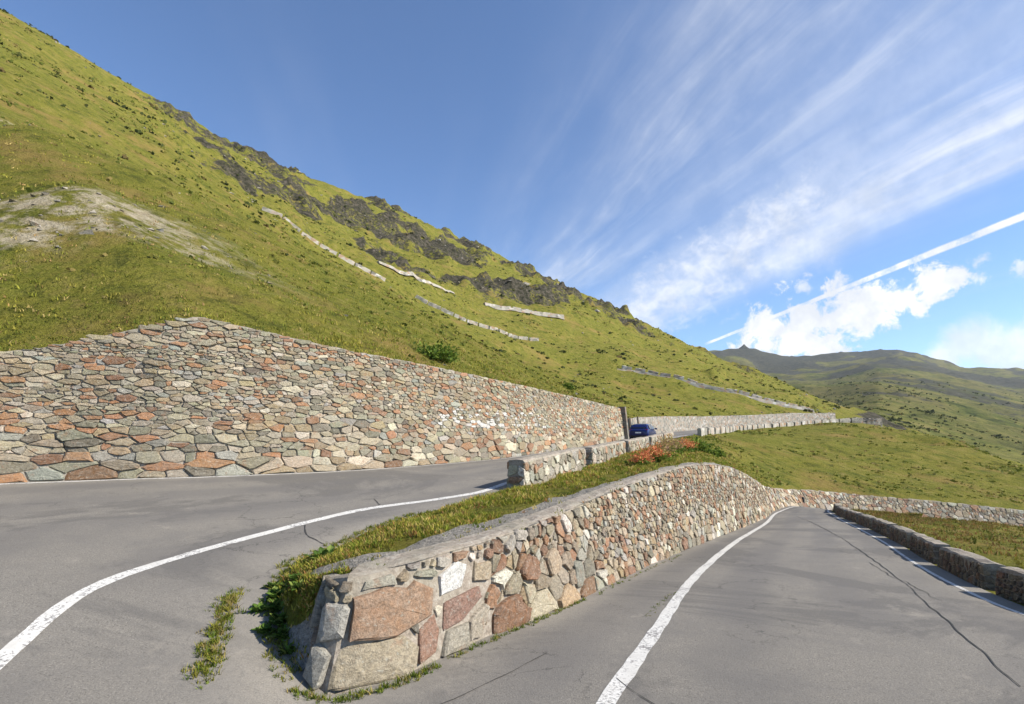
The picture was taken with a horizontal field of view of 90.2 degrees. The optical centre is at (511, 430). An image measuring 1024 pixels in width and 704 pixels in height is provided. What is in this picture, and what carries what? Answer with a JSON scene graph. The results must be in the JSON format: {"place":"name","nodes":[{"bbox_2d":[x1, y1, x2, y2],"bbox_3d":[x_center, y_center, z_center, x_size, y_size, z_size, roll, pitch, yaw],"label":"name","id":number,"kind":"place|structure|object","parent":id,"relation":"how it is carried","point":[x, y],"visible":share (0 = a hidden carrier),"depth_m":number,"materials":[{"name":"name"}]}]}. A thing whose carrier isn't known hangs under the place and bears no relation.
{"place":"outdoors","nodes":[
{"label":"outdoors","id":0,"kind":"place"},
{"bbox_2d":[181,586,249,688],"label":"grass","id":1,"kind":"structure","parent":0,"point":[225,600],"depth_m":5.58,"materials":[{"name":"green plant"}]},
{"bbox_2d":[286,660,441,703],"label":"grass","id":2,"kind":"structure","parent":0,"point":[414,675],"depth_m":5.12,"materials":[{"name":"green plant"}]},
{"bbox_2d":[0,10,854,418],"bbox_3d":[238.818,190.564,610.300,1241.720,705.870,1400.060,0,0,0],"label":"hillside","id":3,"kind":"structure","parent":0,"point":[322,202],"depth_m":72.61,"materials":[{"name":"green plant"}]},
{"bbox_2d":[262,207,282,217],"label":"stone parapet block","id":4,"kind":"structure","parent":3,"relation":"on","point":[271,211],"depth_m":108.04,"materials":[{"name":"grey stone"}]},
{"bbox_2d":[283,217,300,231],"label":"stone parapet block","id":5,"kind":"structure","parent":3,"relation":"on","point":[293,225],"depth_m":110.12,"materials":[{"name":"grey stone"}]},
{"bbox_2d":[301,232,319,244],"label":"stone parapet block","id":6,"kind":"structure","parent":3,"relation":"on","point":[311,238],"depth_m":112.38,"materials":[{"name":"grey stone"}]},
{"bbox_2d":[320,243,336,254],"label":"stone parapet block","id":7,"kind":"structure","parent":3,"relation":"on","point":[328,248],"depth_m":114.76,"materials":[{"name":"grey stone"}]},
{"bbox_2d":[338,254,354,264],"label":"stone parapet block","id":8,"kind":"structure","parent":3,"relation":"on","point":[344,258],"depth_m":117.62,"materials":[{"name":"grey stone"}]},
{"bbox_2d":[355,263,370,272],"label":"stone parapet block","id":9,"kind":"structure","parent":3,"relation":"on","point":[365,269],"depth_m":120.63,"materials":[{"name":"grey stone"}]},
{"bbox_2d":[371,271,385,280],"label":"stone parapet block","id":10,"kind":"structure","parent":3,"relation":"on","point":[377,275],"depth_m":123.25,"materials":[{"name":"grey stone"}]},
{"bbox_2d":[377,261,454,293],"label":"stone retaining wall","id":11,"kind":"structure","parent":3,"relation":"on","point":[407,273],"depth_m":145.66,"materials":[{"name":"grey stone"}]},
{"bbox_2d":[0,40,838,412],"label":"rubble","id":12,"kind":"object","parent":3,"relation":"on","point":[208,238],"visible":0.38,"depth_m":24.16,"materials":[{"name":"stone"}]},
{"bbox_2d":[415,295,427,303],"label":"stone parapet block","id":13,"kind":"structure","parent":3,"relation":"on","point":[423,300],"depth_m":127.25,"materials":[{"name":"grey stone"}]},
{"bbox_2d":[0,8,849,417],"bbox_3d":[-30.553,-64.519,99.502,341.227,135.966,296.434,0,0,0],"label":"undergrowth","id":14,"kind":"object","parent":3,"relation":"on","point":[16,56],"visible":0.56,"depth_m":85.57,"materials":[{"name":"green plant"}]},
{"bbox_2d":[428,302,440,309],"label":"stone parapet block","id":15,"kind":"structure","parent":3,"relation":"on","point":[434,305],"depth_m":127.38,"materials":[{"name":"grey stone"}]},
{"bbox_2d":[413,340,459,362],"bbox_3d":[-3.860,-3.981,25.510,2.633,1.160,2.719,0,0,0],"label":"shrub","id":16,"kind":"object","parent":3,"relation":"on","point":[443,354],"visible":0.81,"depth_m":25.02,"materials":[{"name":"green plant"}]},
{"bbox_2d":[441,308,453,315],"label":"stone parapet block","id":17,"kind":"structure","parent":3,"relation":"on","point":[444,310],"depth_m":127.84,"materials":[{"name":"grey stone"}]},
{"bbox_2d":[454,314,465,321],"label":"stone parapet block","id":18,"kind":"structure","parent":3,"relation":"on","point":[459,316],"depth_m":129.02,"materials":[{"name":"grey stone"}]},
{"bbox_2d":[467,319,477,325],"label":"stone parapet block","id":19,"kind":"structure","parent":3,"relation":"on","point":[473,322],"depth_m":130.98,"materials":[{"name":"grey stone"}]},
{"bbox_2d":[478,323,488,328],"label":"stone parapet block","id":20,"kind":"structure","parent":3,"relation":"on","point":[483,325],"depth_m":133.36,"materials":[{"name":"grey stone"}]},
{"bbox_2d":[489,326,497,330],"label":"stone parapet block","id":21,"kind":"structure","parent":3,"relation":"on","point":[492,328],"depth_m":135.82,"materials":[{"name":"grey stone"}]},
{"bbox_2d":[508,333,517,338],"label":"stone parapet block","id":22,"kind":"structure","parent":3,"relation":"on","point":[512,335],"depth_m":141.18,"materials":[{"name":"grey stone"}]},
{"bbox_2d":[518,336,527,339],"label":"stone parapet block","id":23,"kind":"structure","parent":3,"relation":"on","point":[522,338],"depth_m":143.24,"materials":[{"name":"grey stone"}]},
{"bbox_2d":[483,302,564,319],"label":"stone retaining wall","id":24,"kind":"structure","parent":3,"relation":"on","point":[498,307],"depth_m":172.31,"materials":[{"name":"grey stone"}]},
{"bbox_2d":[529,338,538,340],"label":"stone parapet block","id":25,"kind":"structure","parent":3,"relation":"on","point":[533,339],"depth_m":145.34,"materials":[{"name":"grey stone"}]},
{"bbox_2d":[562,380,576,389],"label":"shrub","id":26,"kind":"object","parent":3,"relation":"on","point":[569,386],"visible":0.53,"depth_m":47.50,"materials":[{"name":"green plant"}]},
{"bbox_2d":[617,369,814,412],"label":"stone retaining wall","id":27,"kind":"structure","parent":3,"relation":"on","point":[700,385],"depth_m":129.67,"materials":[{"name":"grey stone"}]},
{"bbox_2d":[621,365,631,369],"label":"stone parapet block","id":28,"kind":"structure","parent":27,"relation":"on","point":[626,367],"depth_m":135.46,"materials":[{"name":"grey stone"}]},
{"bbox_2d":[660,373,670,376],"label":"stone parapet block","id":29,"kind":"structure","parent":27,"relation":"on","point":[665,374],"depth_m":133.18,"materials":[{"name":"grey stone"}]},
{"bbox_2d":[673,374,683,378],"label":"stone parapet block","id":30,"kind":"structure","parent":27,"relation":"on","point":[678,376],"depth_m":132.45,"materials":[{"name":"grey stone"}]},
{"bbox_2d":[738,390,749,395],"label":"stone parapet block","id":31,"kind":"structure","parent":27,"relation":"on","point":[743,392],"depth_m":129.91,"materials":[{"name":"grey stone"}]},
{"bbox_2d":[751,394,761,398],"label":"stone parapet block","id":32,"kind":"structure","parent":27,"relation":"on","point":[755,395],"depth_m":129.92,"materials":[{"name":"grey stone"}]},
{"bbox_2d":[0,419,1023,703],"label":"road","id":33,"kind":"structure","parent":0,"point":[110,589],"depth_m":7.04,"materials":[{"name":"grey asphalt"}]},
{"bbox_2d":[248,601,272,614],"bbox_3d":[-3.040,2.151,6.202,0.299,0.112,0.267,0,0,0],"label":"leafy weed","id":34,"kind":"object","parent":33,"relation":"on","point":[256,608],"visible":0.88,"depth_m":6.17,"materials":[{"name":"green plant"}]},
{"bbox_2d":[251,623,275,634],"bbox_3d":[-2.823,2.275,5.842,0.279,0.112,0.236,0,0,31],"label":"leafy weed","id":35,"kind":"object","parent":33,"relation":"on","point":[267,627],"visible":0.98,"depth_m":5.84,"materials":[{"name":"green plant"}]},
{"bbox_2d":[263,598,284,615],"bbox_3d":[-2.866,2.137,6.282,0.360,0.158,0.328,0,0,-24],"label":"leafy weed","id":36,"kind":"object","parent":33,"relation":"on","point":[273,606],"visible":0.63,"depth_m":6.21,"materials":[{"name":"green plant"}]},
{"bbox_2d":[265,586,284,599],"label":"leafy weed","id":37,"kind":"object","parent":33,"relation":"on","point":[274,592],"visible":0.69,"depth_m":6.47,"materials":[{"name":"green plant"}]},
{"bbox_2d":[261,580,288,588],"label":"leafy weed","id":38,"kind":"object","parent":33,"relation":"on","point":[278,583],"visible":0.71,"depth_m":6.73,"materials":[{"name":"green plant"}]},
{"bbox_2d":[268,612,286,627],"bbox_3d":[-2.667,2.213,6.006,0.363,0.144,0.348,0,0,-39],"label":"leafy weed","id":39,"kind":"object","parent":33,"relation":"on","point":[278,620],"visible":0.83,"depth_m":5.95,"materials":[{"name":"green plant"}]},
{"bbox_2d":[265,624,289,641],"bbox_3d":[-2.632,2.294,5.781,0.336,0.129,0.346,0,0,21],"label":"leafy weed","id":40,"kind":"object","parent":33,"relation":"on","point":[281,632],"visible":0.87,"depth_m":5.76,"materials":[{"name":"green plant"}]},
{"bbox_2d":[278,641,295,655],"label":"leafy weed","id":41,"kind":"object","parent":33,"relation":"on","point":[288,649],"visible":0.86,"depth_m":5.56,"materials":[{"name":"green plant"}]},
{"bbox_2d":[0,317,628,482],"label":"stone retaining wall","id":42,"kind":"structure","parent":33,"relation":"on","point":[191,396],"depth_m":15.94,"materials":[{"name":"grey stone"}]},
{"bbox_2d":[256,512,415,681],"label":"grass","id":43,"kind":"structure","parent":33,"relation":"on","point":[286,564],"depth_m":6.52,"materials":[{"name":"green plant"}]},
{"bbox_2d":[507,447,585,487],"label":"stone parapet block","id":44,"kind":"structure","parent":33,"relation":"on","point":[535,469],"depth_m":15.46,"materials":[{"name":"grey stone"}]},
{"bbox_2d":[583,441,625,464],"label":"stone parapet block","id":45,"kind":"structure","parent":33,"relation":"on","point":[601,453],"depth_m":22.22,"materials":[{"name":"grey stone"}]},
{"bbox_2d":[621,437,648,452],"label":"stone parapet block","id":46,"kind":"structure","parent":33,"relation":"on","point":[633,444],"depth_m":29.05,"materials":[{"name":"grey stone"}]},
{"bbox_2d":[629,424,656,438],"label":"parked car","id":47,"kind":"object","parent":33,"relation":"on","point":[639,430],"visible":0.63,"depth_m":44.60,"materials":[{"name":"blue paint"}]},
{"bbox_2d":[644,434,662,445],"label":"stone parapet block","id":48,"kind":"structure","parent":33,"relation":"on","point":[654,437],"depth_m":35.25,"materials":[{"name":"grey stone"}]},
{"bbox_2d":[302,463,1023,694],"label":"stone retaining wall","id":49,"kind":"structure","parent":33,"relation":"on","point":[372,622],"depth_m":7.95,"materials":[{"name":"beige stone"}]},
{"bbox_2d":[659,432,673,439],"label":"stone parapet block","id":50,"kind":"structure","parent":33,"relation":"on","point":[667,433],"depth_m":42.41,"materials":[{"name":"grey stone"}]},
{"bbox_2d":[627,413,835,433],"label":"stone retaining wall","id":51,"kind":"structure","parent":33,"relation":"on","point":[661,424],"depth_m":96.95,"materials":[{"name":"grey stone"}]},
{"bbox_2d":[0,0,1023,368],"label":"sky","id":52,"kind":"structure","parent":0,"point":[780,177],"materials":[{"name":"blue"}]},
{"bbox_2d":[447,597,585,658],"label":"grass","id":53,"kind":"structure","parent":0,"point":[533,622],"depth_m":7.32,"materials":[{"name":"green plant"}]},
{"bbox_2d":[597,554,679,594],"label":"grass","id":54,"kind":"structure","parent":0,"point":[631,577],"depth_m":10.85,"materials":[{"name":"green plant"}]},
{"bbox_2d":[279,422,1023,669],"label":"grass slope","id":55,"kind":"structure","parent":0,"point":[760,448],"depth_m":53.64,"materials":[{"name":"green plant"}]},
{"bbox_2d":[286,579,303,591],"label":"leafy weed","id":56,"kind":"object","parent":55,"relation":"on","point":[295,586],"visible":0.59,"depth_m":6.09,"materials":[{"name":"green plant"}]},
{"bbox_2d":[289,573,301,580],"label":"leafy weed","id":57,"kind":"object","parent":55,"relation":"on","point":[293,577],"visible":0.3,"depth_m":6.43,"materials":[{"name":"green plant"}]},
{"bbox_2d":[302,545,339,560],"bbox_3d":[-2.741,1.803,7.457,0.555,0.194,0.599,0,0,0],"label":"leafy weed","id":58,"kind":"object","parent":55,"relation":"on","point":[323,551],"visible":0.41,"depth_m":7.43,"materials":[{"name":"green plant"}]},
{"bbox_2d":[274,435,769,670],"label":"grass","id":59,"kind":"structure","parent":55,"relation":"on","point":[426,521],"depth_m":9.86,"materials":[{"name":"green plant"}]},
{"bbox_2d":[623,448,657,465],"bbox_3d":[4.731,1.021,18.576,1.301,0.765,1.139,0,0,0],"label":"flowering dock","id":60,"kind":"object","parent":55,"relation":"on","point":[641,458],"visible":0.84,"depth_m":18.47,"materials":[{"name":"red plant"}]},
{"bbox_2d":[636,442,674,461],"bbox_3d":[5.600,0.865,19.906,1.463,0.887,1.524,0,0,0],"label":"flowering dock","id":61,"kind":"object","parent":55,"relation":"on","point":[658,455],"visible":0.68,"depth_m":19.80,"materials":[{"name":"red plant"}]},
{"bbox_2d":[643,440,678,457],"bbox_3d":[6.526,0.865,22.344,1.436,0.902,1.493,0,0,0],"label":"flowering dock","id":62,"kind":"object","parent":55,"relation":"on","point":[666,448],"visible":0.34,"depth_m":22.20,"materials":[{"name":"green plant"}]},
{"bbox_2d":[651,437,682,454],"bbox_3d":[7.347,0.758,24.608,1.862,1.050,1.775,0,0,0],"label":"flowering dock","id":63,"kind":"object","parent":55,"relation":"on","point":[669,445],"visible":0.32,"depth_m":24.45,"materials":[{"name":"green plant"}]},
{"bbox_2d":[659,434,686,452],"bbox_3d":[8.290,0.714,26.803,1.734,1.128,1.622,0,0,35],"label":"flowering dock","id":64,"kind":"object","parent":55,"relation":"on","point":[677,446],"visible":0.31,"depth_m":26.60,"materials":[{"name":"red plant"}]},
{"bbox_2d":[667,435,686,450],"bbox_3d":[8.831,0.715,28.556,1.956,1.062,1.712,0,0,-31],"label":"flowering dock","id":65,"kind":"object","parent":55,"relation":"on","point":[681,442],"visible":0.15,"depth_m":28.50,"materials":[{"name":"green plant"}]},
{"bbox_2d":[679,438,699,451],"bbox_3d":[9.932,0.790,29.531,1.468,1.091,1.677,0,0,-22],"label":"flowering dock","id":66,"kind":"object","parent":55,"relation":"on","point":[689,445],"visible":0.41,"depth_m":29.31,"materials":[{"name":"red plant"}]},
{"bbox_2d":[682,437,699,450],"bbox_3d":[10.911,0.894,31.989,1.771,1.003,1.688,0,0,-26],"label":"flowering dock","id":67,"kind":"object","parent":55,"relation":"on","point":[687,440],"visible":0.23,"depth_m":31.74,"materials":[{"name":"red plant"}]},
{"bbox_2d":[697,428,706,435],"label":"stone parapet block","id":68,"kind":"structure","parent":55,"relation":"on","point":[701,431],"depth_m":57.70,"materials":[{"name":"grey stone"}]},
{"bbox_2d":[689,434,718,452],"bbox_3d":[12.902,0.889,35.500,2.444,1.343,2.643,0,0,-33],"label":"shrub","id":69,"kind":"object","parent":55,"relation":"on","point":[703,447],"visible":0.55,"depth_m":35.11,"materials":[{"name":"green plant"}]},
{"bbox_2d":[707,427,714,434],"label":"stone parapet block","id":70,"kind":"structure","parent":55,"relation":"on","point":[711,430],"depth_m":61.27,"materials":[{"name":"grey stone"}]},
{"bbox_2d":[707,447,725,456],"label":"shrub","id":71,"kind":"object","parent":55,"relation":"on","point":[719,453],"visible":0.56,"depth_m":35.50,"materials":[{"name":"green plant"}]},
{"bbox_2d":[714,427,719,433],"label":"stone parapet block","id":72,"kind":"structure","parent":55,"relation":"on","point":[717,430],"depth_m":64.13,"materials":[{"name":"grey stone"}]},
{"bbox_2d":[720,426,724,433],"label":"stone parapet block","id":73,"kind":"structure","parent":55,"relation":"on","point":[722,429],"depth_m":66.72,"materials":[{"name":"grey stone"}]},
{"bbox_2d":[724,426,729,432],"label":"stone parapet block","id":74,"kind":"structure","parent":55,"relation":"on","point":[727,429],"depth_m":69.98,"materials":[{"name":"grey stone"}]},
{"bbox_2d":[756,424,763,428],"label":"stone parapet block","id":75,"kind":"structure","parent":55,"relation":"on","point":[760,426],"depth_m":93.39,"materials":[{"name":"grey stone"}]},
{"bbox_2d":[829,419,838,422],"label":"stone parapet block","id":76,"kind":"structure","parent":55,"relation":"on","point":[834,420],"depth_m":115.74,"materials":[{"name":"grey stone"}]},
{"bbox_2d":[838,418,849,422],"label":"stone parapet block","id":77,"kind":"structure","parent":55,"relation":"on","point":[845,420],"depth_m":117.10,"materials":[{"name":"grey stone"}]},
{"bbox_2d":[674,422,1023,502],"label":"undergrowth","id":78,"kind":"object","parent":55,"relation":"on","point":[778,482],"visible":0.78,"depth_m":58.87,"materials":[{"name":"green plant"}]},
{"bbox_2d":[851,418,862,422],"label":"stone parapet block","id":79,"kind":"structure","parent":55,"relation":"on","point":[856,420],"depth_m":117.81,"materials":[{"name":"grey stone"}]},
{"bbox_2d":[645,592,675,616],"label":"grass","id":80,"kind":"structure","parent":0,"point":[659,604],"depth_m":8.74,"materials":[{"name":"green plant"}]},
{"bbox_2d":[673,348,1023,463],"bbox_3d":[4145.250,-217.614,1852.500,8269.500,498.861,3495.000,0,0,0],"label":"hills","id":81,"kind":"structure","parent":0,"point":[811,375],"depth_m":1173.14,"materials":[{"name":"green plant"}]},
{"bbox_2d":[679,373,1023,462],"bbox_3d":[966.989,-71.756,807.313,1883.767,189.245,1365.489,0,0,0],"label":"undergrowth","id":82,"kind":"object","parent":81,"relation":"on","point":[892,418],"visible":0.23,"depth_m":459.67,"materials":[{"name":"green plant"}]},
{"bbox_2d":[828,407,1023,465],"bbox_3d":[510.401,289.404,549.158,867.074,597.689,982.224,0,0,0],"label":"hillside","id":83,"kind":"structure","parent":0,"point":[844,413],"depth_m":173.09,"materials":[{"name":"green plant"}]},
{"bbox_2d":[832,508,1023,605],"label":"slope","id":84,"kind":"structure","parent":0,"point":[998,558],"depth_m":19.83,"materials":[{"name":"green plant"}]},
{"bbox_2d":[833,503,841,512],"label":"parapet block","id":85,"kind":"structure","parent":84,"relation":"on","point":[835,505],"depth_m":33.92,"materials":[{"name":"stone"}]},
{"bbox_2d":[836,506,849,517],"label":"parapet block","id":86,"kind":"structure","parent":84,"relation":"on","point":[840,511],"depth_m":31.00,"materials":[{"name":"stone"}]},
{"bbox_2d":[845,510,863,522],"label":"parapet block","id":87,"kind":"structure","parent":84,"relation":"on","point":[851,515],"depth_m":27.68,"materials":[{"name":"stone"}]},
{"bbox_2d":[857,514,875,528],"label":"parapet block","id":88,"kind":"structure","parent":84,"relation":"on","point":[865,520],"depth_m":24.40,"materials":[{"name":"stone"}]},
{"bbox_2d":[872,518,896,536],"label":"parapet block","id":89,"kind":"structure","parent":84,"relation":"on","point":[881,526],"depth_m":20.99,"materials":[{"name":"stone"}]},
{"bbox_2d":[888,525,916,547],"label":"parapet block","id":90,"kind":"structure","parent":84,"relation":"on","point":[900,535],"depth_m":17.67,"materials":[{"name":"stone"}]},
{"bbox_2d":[909,533,950,563],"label":"parapet block","id":91,"kind":"structure","parent":84,"relation":"on","point":[924,546],"depth_m":14.35,"materials":[{"name":"stone"}]},
{"bbox_2d":[937,547,1006,590],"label":"parapet block","id":92,"kind":"structure","parent":84,"relation":"on","point":[977,570],"depth_m":11.04,"materials":[{"name":"stone"}]},
{"bbox_2d":[995,566,1023,603],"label":"parapet block","id":93,"kind":"structure","parent":84,"relation":"on","point":[1009,581],"depth_m":9.35,"materials":[{"name":"stone"}]},
{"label":"grass slope","id":94,"kind":"structure","parent":0,"visible":0},
{"bbox_2d":[850,417,882,426],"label":"stone bastion","id":95,"kind":"object","parent":94,"relation":"on","point":[875,421],"visible":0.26,"depth_m":119.51,"materials":[{"name":"grey stone"}]}
]}

